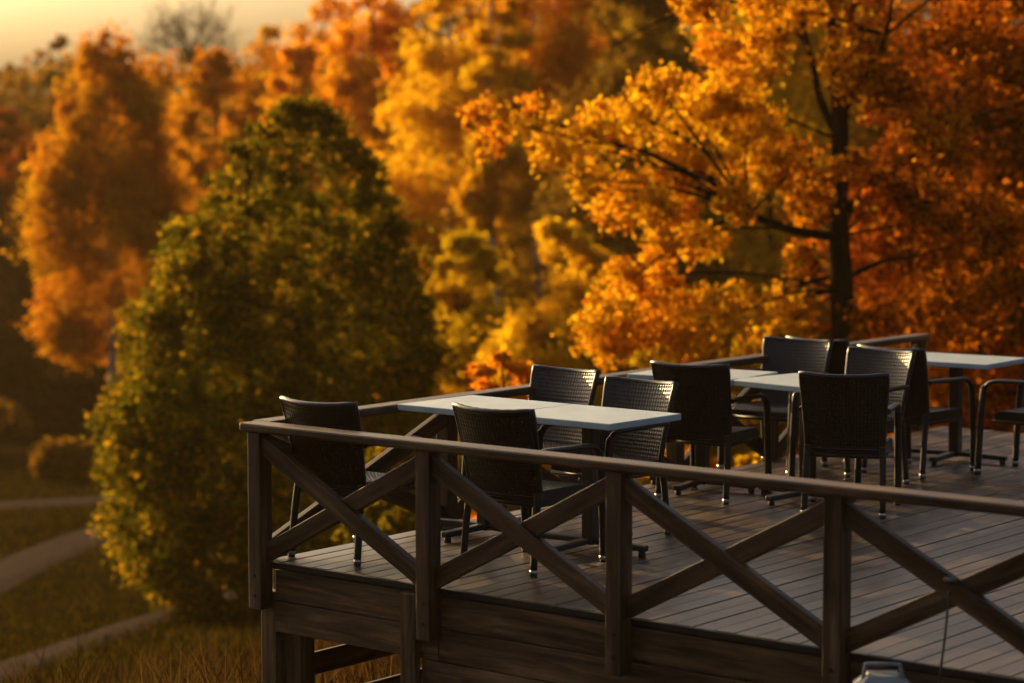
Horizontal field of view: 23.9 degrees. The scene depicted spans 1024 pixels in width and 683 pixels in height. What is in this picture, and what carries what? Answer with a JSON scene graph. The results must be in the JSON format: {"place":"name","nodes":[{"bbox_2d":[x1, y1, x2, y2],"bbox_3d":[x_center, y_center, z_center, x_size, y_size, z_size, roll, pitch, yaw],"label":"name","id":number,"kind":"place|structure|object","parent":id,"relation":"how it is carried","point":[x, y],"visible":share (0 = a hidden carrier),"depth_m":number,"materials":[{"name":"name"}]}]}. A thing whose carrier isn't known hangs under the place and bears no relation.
{"place":"outdoors","nodes":[
{"label":"outdoors","id":0,"kind":"place"},
{"bbox_2d":[0,524,116,593],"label":"path","id":1,"kind":"structure","parent":0,"point":[14,568],"depth_m":45.20,"materials":[{"name":"grey concrete"}]},
{"bbox_2d":[0,592,240,682],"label":"path","id":2,"kind":"structure","parent":0,"point":[130,624],"depth_m":31.52,"materials":[{"name":"grey concrete"}]},
{"bbox_2d":[0,617,604,682],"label":"dry grass","id":3,"kind":"structure","parent":0,"point":[382,668],"depth_m":18.09,"materials":[{"name":"plant"}]},
{"bbox_2d":[0,114,988,682],"bbox_3d":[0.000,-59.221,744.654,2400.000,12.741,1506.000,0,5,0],"label":"ground","id":4,"kind":"structure","parent":0,"point":[14,456],"depth_m":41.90,"materials":[{"name":"green plant"}]},
{"bbox_2d":[0,397,19,433],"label":"bush","id":5,"kind":"object","parent":4,"relation":"on","point":[4,410],"visible":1,"depth_m":68.33,"materials":[{"name":"brown plant"}]},
{"bbox_2d":[0,106,45,294],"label":"maple tree","id":6,"kind":"object","parent":4,"relation":"on","point":[11,128],"visible":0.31,"depth_m":99.17,"materials":[{"name":"orange plant"}]},
{"bbox_2d":[0,184,51,365],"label":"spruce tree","id":7,"kind":"object","parent":4,"relation":"on","point":[3,275],"visible":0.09,"depth_m":91.70,"materials":[{"name":"brown plant"}]},
{"bbox_2d":[0,331,55,437],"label":"bush","id":8,"kind":"object","parent":4,"relation":"on","point":[17,379],"visible":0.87,"depth_m":71.90,"materials":[{"name":"brown plant"}]},
{"bbox_2d":[0,151,61,375],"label":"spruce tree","id":9,"kind":"object","parent":4,"relation":"on","point":[18,292],"visible":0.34,"depth_m":87.60,"materials":[{"name":"green plant"}]},
{"bbox_2d":[0,496,117,508],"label":"path","id":10,"kind":"structure","parent":4,"relation":"on","point":[55,502],"depth_m":55.57,"materials":[{"name":"grey concrete"}]},
{"bbox_2d":[37,32,83,164],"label":"ash tree","id":11,"kind":"object","parent":4,"relation":"on","point":[48,77],"visible":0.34,"depth_m":127.05,"materials":[{"name":"brown plant"}]},
{"bbox_2d":[27,434,100,480],"bbox_3d":[-11.607,3.111,62.404,2.034,1.438,1.734,-3,6,-35],"label":"bush","id":12,"kind":"object","parent":4,"relation":"on","point":[66,457],"visible":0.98,"depth_m":62.04,"materials":[{"name":"brown plant"}]},
{"bbox_2d":[31,371,109,442],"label":"bush","id":13,"kind":"object","parent":4,"relation":"on","point":[76,396],"visible":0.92,"depth_m":70.10,"materials":[{"name":"plant"}]},
{"bbox_2d":[40,251,108,405],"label":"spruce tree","id":14,"kind":"object","parent":4,"relation":"on","point":[93,368],"visible":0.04,"depth_m":82.11,"materials":[{"name":"brown plant"}]},
{"bbox_2d":[0,19,222,408],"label":"birch tree","id":15,"kind":"object","parent":4,"relation":"on","point":[131,201],"visible":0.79,"depth_m":72.98,"materials":[{"name":"orange plant"}]},
{"bbox_2d":[96,47,215,318],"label":"maple tree","id":16,"kind":"object","parent":4,"relation":"on","point":[157,81],"visible":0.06,"depth_m":95.27,"materials":[{"name":"orange plant"}]},
{"bbox_2d":[131,0,250,200],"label":"bare tree","id":17,"kind":"object","parent":4,"relation":"on","point":[190,53],"visible":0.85,"depth_m":119.05,"materials":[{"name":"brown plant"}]},
{"bbox_2d":[166,46,288,390],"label":"maple tree","id":18,"kind":"object","parent":4,"relation":"on","point":[207,87],"visible":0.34,"depth_m":83.09,"materials":[{"name":"orange plant"}]},
{"bbox_2d":[201,34,316,353],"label":"maple tree","id":19,"kind":"object","parent":4,"relation":"on","point":[256,88],"visible":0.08,"depth_m":93.15,"materials":[{"name":"orange plant"}]},
{"bbox_2d":[240,24,283,115],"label":"ash tree","id":20,"kind":"object","parent":4,"relation":"on","point":[267,32],"visible":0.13,"depth_m":116.96,"materials":[{"name":"orange plant"}]},
{"bbox_2d":[81,89,458,618],"bbox_3d":[-3.600,0.304,36.141,5.840,8.094,5.678,0,5,0],"label":"hornbeam tree","id":21,"kind":"object","parent":4,"relation":"on","point":[154,424],"visible":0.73,"depth_m":34.78,"materials":[{"name":"green plant"}]},
{"bbox_2d":[257,35,351,349],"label":"maple tree","id":22,"kind":"object","parent":4,"relation":"on","point":[297,59],"visible":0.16,"depth_m":87.19,"materials":[{"name":"orange plant"}]},
{"bbox_2d":[254,0,419,366],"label":"maple tree","id":23,"kind":"object","parent":4,"relation":"on","point":[317,39],"visible":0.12,"depth_m":94.99,"materials":[{"name":"orange plant"}]},
{"bbox_2d":[302,0,440,397],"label":"maple tree","id":24,"kind":"object","parent":4,"relation":"on","point":[353,85],"visible":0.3,"depth_m":79.11,"materials":[{"name":"orange plant"}]},
{"bbox_2d":[331,446,415,618],"bbox_3d":[-1.553,2.473,27.335,1.218,2.675,1.473,0,5,0],"label":"bush","id":25,"kind":"object","parent":4,"relation":"on","point":[387,518],"visible":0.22,"depth_m":27.23,"materials":[{"name":"green plant"}]},
{"bbox_2d":[333,0,558,395],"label":"birch tree","id":26,"kind":"object","parent":4,"relation":"on","point":[435,63],"visible":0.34,"depth_m":68.62,"materials":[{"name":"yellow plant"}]},
{"bbox_2d":[423,228,520,472],"bbox_3d":[-0.919,0.750,52.200,3.110,6.404,3.688,4,6,41],"label":"willow tree","id":27,"kind":"object","parent":4,"relation":"on","point":[474,257],"visible":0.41,"depth_m":51.87,"materials":[{"name":"yellow plant"}]},
{"bbox_2d":[470,508,476,519],"bbox_3d":[-0.412,2.474,25.335,1.219,2.315,1.111,3,5,30],"label":"bush","id":28,"kind":"object","parent":4,"relation":"on","point":[474,515],"depth_m":24.99,"materials":[{"name":"orange plant"}]},
{"bbox_2d":[446,0,550,306],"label":"birch tree","id":29,"kind":"object","parent":4,"relation":"on","point":[487,193],"visible":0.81,"depth_m":65.43,"materials":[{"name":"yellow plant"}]},
{"bbox_2d":[463,350,533,508],"bbox_3d":[-0.119,1.839,25.294,0.790,3.554,0.671,0,5,0],"label":"maple sapling","id":30,"kind":"object","parent":4,"relation":"on","point":[519,370],"visible":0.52,"depth_m":25.04,"materials":[{"name":"orange plant"}]},
{"bbox_2d":[0,0,1023,262],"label":"woods","id":31,"kind":"object","parent":4,"relation":"on","point":[20,84],"visible":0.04,"depth_m":130.05,"materials":[{"name":"brown plant"}]},
{"bbox_2d":[459,215,625,476],"bbox_3d":[0.781,0.646,50.385,3.732,6.596,3.836,0,5,0],"label":"willow tree","id":32,"kind":"object","parent":4,"relation":"on","point":[525,336],"visible":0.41,"depth_m":49.75,"materials":[{"name":"yellow plant"}]},
{"bbox_2d":[462,0,627,303],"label":"birch tree","id":33,"kind":"object","parent":4,"relation":"on","point":[564,48],"visible":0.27,"depth_m":70.52,"materials":[{"name":"orange plant"}]},
{"bbox_2d":[500,0,683,304],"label":"oak tree","id":34,"kind":"object","parent":4,"relation":"on","point":[612,25],"visible":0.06,"depth_m":91.02,"materials":[{"name":"brown plant"}]},
{"bbox_2d":[521,0,757,372],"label":"oak tree","id":35,"kind":"object","parent":4,"relation":"on","point":[647,47],"visible":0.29,"depth_m":60.63,"materials":[{"name":"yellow plant"}]},
{"bbox_2d":[261,426,1023,682],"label":"wooden deck","id":36,"kind":"structure","parent":4,"relation":"on","point":[720,628],"depth_m":12.71,"materials":[{"name":"brown wood"}]},
{"bbox_2d":[279,396,421,565],"bbox_3d":[-0.879,0.742,13.445,0.591,0.899,0.732,4,6,37],"label":"wicker chair","id":37,"kind":"object","parent":36,"relation":"on","point":[338,468],"visible":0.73,"depth_m":13.18,"materials":[{"name":"wicker"}]},
{"bbox_2d":[398,395,569,542],"bbox_3d":[-0.156,0.748,14.123,0.784,0.772,0.726,4,6,40],"label":"cafe table","id":38,"kind":"object","parent":36,"relation":"on","point":[443,406],"visible":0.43,"depth_m":14.07,"materials":[{"name":"white laminate"},{"name":"black metal"}]},
{"bbox_2d":[452,402,605,576],"bbox_3d":[0.081,0.769,13.117,0.591,0.899,0.732,4,6,38],"label":"wicker chair","id":39,"kind":"object","parent":36,"relation":"on","point":[524,486],"visible":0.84,"depth_m":12.88,"materials":[{"name":"wicker"}]},
{"bbox_2d":[461,365,600,517],"bbox_3d":[0.136,0.625,14.844,0.591,0.899,0.732,4,6,43],"label":"wicker chair","id":40,"kind":"object","parent":36,"relation":"on","point":[563,385],"visible":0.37,"depth_m":15.01,"materials":[{"name":"wicker"}]},
{"bbox_2d":[253,333,929,538],"bbox_3d":[0.948,0.704,16.351,0.138,1.040,7.628,4,6,38],"label":"deck railing","id":41,"kind":"object","parent":36,"relation":"attached to","point":[442,427],"visible":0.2,"depth_m":14.63,"materials":[{"name":"brown wood"}]},
{"bbox_2d":[532,375,678,533],"bbox_3d":[0.565,0.684,14.136,0.591,0.899,0.732,4,6,43],"label":"wicker chair","id":42,"kind":"object","parent":36,"relation":"on","point":[647,443],"visible":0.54,"depth_m":14.24,"materials":[{"name":"wicker"}]},
{"bbox_2d":[535,404,680,556],"bbox_3d":[0.443,0.790,13.623,0.784,0.772,0.726,4,6,40],"label":"cafe table","id":43,"kind":"object","parent":36,"relation":"on","point":[591,421],"visible":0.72,"depth_m":13.56,"materials":[{"name":"white laminate tabletop"},{"name":"black iron"}]},
{"bbox_2d":[239,420,1023,682],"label":"deck railing","id":44,"kind":"object","parent":36,"relation":"attached to","point":[838,514],"visible":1,"depth_m":11.64,"materials":[{"name":"brown wood"}]},
{"bbox_2d":[938,577,960,682],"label":"cord","id":45,"kind":"object","parent":44,"relation":"hanging from","point":[952,580],"visible":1,"depth_m":10.45,"materials":[{"name":"black rubber"}]},
{"bbox_2d":[627,369,777,494],"bbox_3d":[1.262,0.592,16.009,0.784,0.772,0.726,3,6,32],"label":"cafe table","id":46,"kind":"object","parent":36,"relation":"on","point":[702,455],"visible":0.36,"depth_m":15.96,"materials":[{"name":"white metal"}]},
{"bbox_2d":[650,360,771,504],"bbox_3d":[1.277,0.558,15.657,0.591,0.899,0.732,3,5,30],"label":"wicker chair","id":47,"kind":"object","parent":36,"relation":"on","point":[703,401],"visible":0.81,"depth_m":15.39,"materials":[{"name":"wicker"}]},
{"bbox_2d":[717,336,833,475],"bbox_3d":[1.879,0.442,17.048,0.591,0.899,0.732,3,6,34],"label":"wicker chair","id":48,"kind":"object","parent":36,"relation":"on","point":[789,355],"visible":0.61,"depth_m":17.22,"materials":[{"name":"wicker"}]},
{"bbox_2d":[731,373,855,505],"bbox_3d":[1.890,0.634,15.496,0.726,0.772,0.784,-4,6,-42],"label":"cafe table","id":49,"kind":"object","parent":36,"relation":"on","point":[785,382],"visible":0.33,"depth_m":15.44,"materials":[{"name":"white laminate"},{"name":"black iron"}]},
{"bbox_2d":[786,335,849,442],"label":"wicker chair","id":50,"kind":"object","parent":36,"relation":"on","point":[837,363],"visible":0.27,"depth_m":17.18,"materials":[{"name":"wicker"}]},
{"bbox_2d":[798,371,901,518],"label":"wicker chair","id":51,"kind":"object","parent":36,"relation":"on","point":[844,416],"visible":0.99,"depth_m":14.77,"materials":[{"name":"wicker"}]},
{"bbox_2d":[788,346,915,483],"bbox_3d":[2.301,0.512,16.209,0.591,0.899,0.732,5,7,44],"label":"wicker chair","id":52,"kind":"object","parent":36,"relation":"on","point":[897,365],"visible":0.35,"depth_m":16.25,"materials":[{"name":"wicker"}]},
{"bbox_2d":[857,344,975,478],"bbox_3d":[2.800,0.461,16.825,0.591,0.899,0.732,4,6,43],"label":"wicker chair","id":53,"kind":"object","parent":36,"relation":"on","point":[919,410],"visible":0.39,"depth_m":16.56,"materials":[{"name":"wicker"}]},
{"bbox_2d":[911,352,1023,465],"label":"cafe table","id":54,"kind":"object","parent":36,"relation":"on","point":[956,364],"visible":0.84,"depth_m":17.38,"materials":[{"name":"white metal"}]},
{"bbox_2d":[974,377,1023,473],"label":"wicker chair","id":55,"kind":"object","parent":36,"relation":"on","point":[1015,417],"visible":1,"depth_m":16.70,"materials":[{"name":"wicker"}]},
{"bbox_2d":[641,444,717,478],"bbox_3d":[1.904,2.020,24.764,1.426,2.876,1.637,0,5,0],"label":"bush","id":56,"kind":"object","parent":4,"relation":"on","point":[714,463],"depth_m":24.51,"materials":[{"name":"orange plant"}]},
{"bbox_2d":[626,292,753,485],"bbox_3d":[3.497,1.540,46.293,2.898,5.055,2.969,4,6,39],"label":"hawthorn tree","id":57,"kind":"object","parent":4,"relation":"on","point":[643,363],"visible":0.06,"depth_m":46.01,"materials":[{"name":"orange plant"}]},
{"bbox_2d":[575,1,809,311],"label":"oak tree","id":58,"kind":"object","parent":4,"relation":"on","point":[736,13],"visible":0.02,"depth_m":86.30,"materials":[{"name":"orange plant"}]},
{"bbox_2d":[440,0,1023,372],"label":"oak tree","id":59,"kind":"object","parent":4,"relation":"on","point":[724,109],"visible":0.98,"depth_m":27.20,"materials":[{"name":"orange plant"}]},
{"bbox_2d":[733,400,786,466],"bbox_3d":[2.775,1.960,25.216,1.128,2.962,1.102,4,6,37],"label":"bush","id":60,"kind":"object","parent":4,"relation":"on","point":[749,458],"visible":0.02,"depth_m":25.30,"materials":[{"name":"yellow plant"}]},
{"bbox_2d":[628,0,902,419],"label":"oak tree","id":61,"kind":"object","parent":4,"relation":"on","point":[763,255],"visible":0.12,"depth_m":64.58,"materials":[{"name":"amber leaves"},{"name":"dark bark"}]},
{"bbox_2d":[730,257,830,458],"bbox_3d":[5.375,1.214,44.203,3.300,5.701,2.335,0,5,0],"label":"hawthorn tree","id":62,"kind":"object","parent":4,"relation":"on","point":[738,390],"visible":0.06,"depth_m":43.92,"materials":[{"name":"brown plant"}]},
{"bbox_2d":[741,0,1023,303],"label":"oak tree","id":63,"kind":"object","parent":4,"relation":"on","point":[896,5],"depth_m":89.27,"materials":[{"name":"brown plant"}]},
{"bbox_2d":[809,0,1023,436],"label":"maple tree","id":64,"kind":"object","parent":4,"relation":"on","point":[1006,138],"visible":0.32,"depth_m":34.22,"materials":[{"name":"orange plant"}]},
{"bbox_2d":[888,422,948,435],"bbox_3d":[3.838,1.865,25.225,2.115,3.000,1.735,0,5,0],"label":"bush","id":65,"kind":"object","parent":4,"relation":"on","point":[932,426],"depth_m":25.13,"materials":[{"name":"orange plant"}]},
{"bbox_2d":[855,225,990,436],"bbox_3d":[6.502,0.733,40.236,3.110,6.493,3.097,0,5,0],"label":"maple tree","id":66,"kind":"object","parent":4,"relation":"on","point":[873,290],"depth_m":39.94,"materials":[{"name":"orange plant"}]},
{"bbox_2d":[827,0,1023,378],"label":"oak tree","id":67,"kind":"object","parent":4,"relation":"on","point":[879,131],"visible":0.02,"depth_m":63.25,"materials":[{"name":"orange plant"}]},
{"bbox_2d":[976,373,1023,432],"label":"bush","id":68,"kind":"object","parent":4,"relation":"on","point":[1003,392],"visible":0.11,"depth_m":25.51,"materials":[{"name":"orange plant"}]},
{"bbox_2d":[0,0,1023,113],"label":"sky","id":69,"kind":"structure","parent":0,"point":[26,26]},
{"bbox_2d":[853,662,909,682],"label":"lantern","id":70,"kind":"object","parent":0,"point":[879,676],"visible":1,"depth_m":10.47,"materials":[{"name":"grey paint"}]}
]}

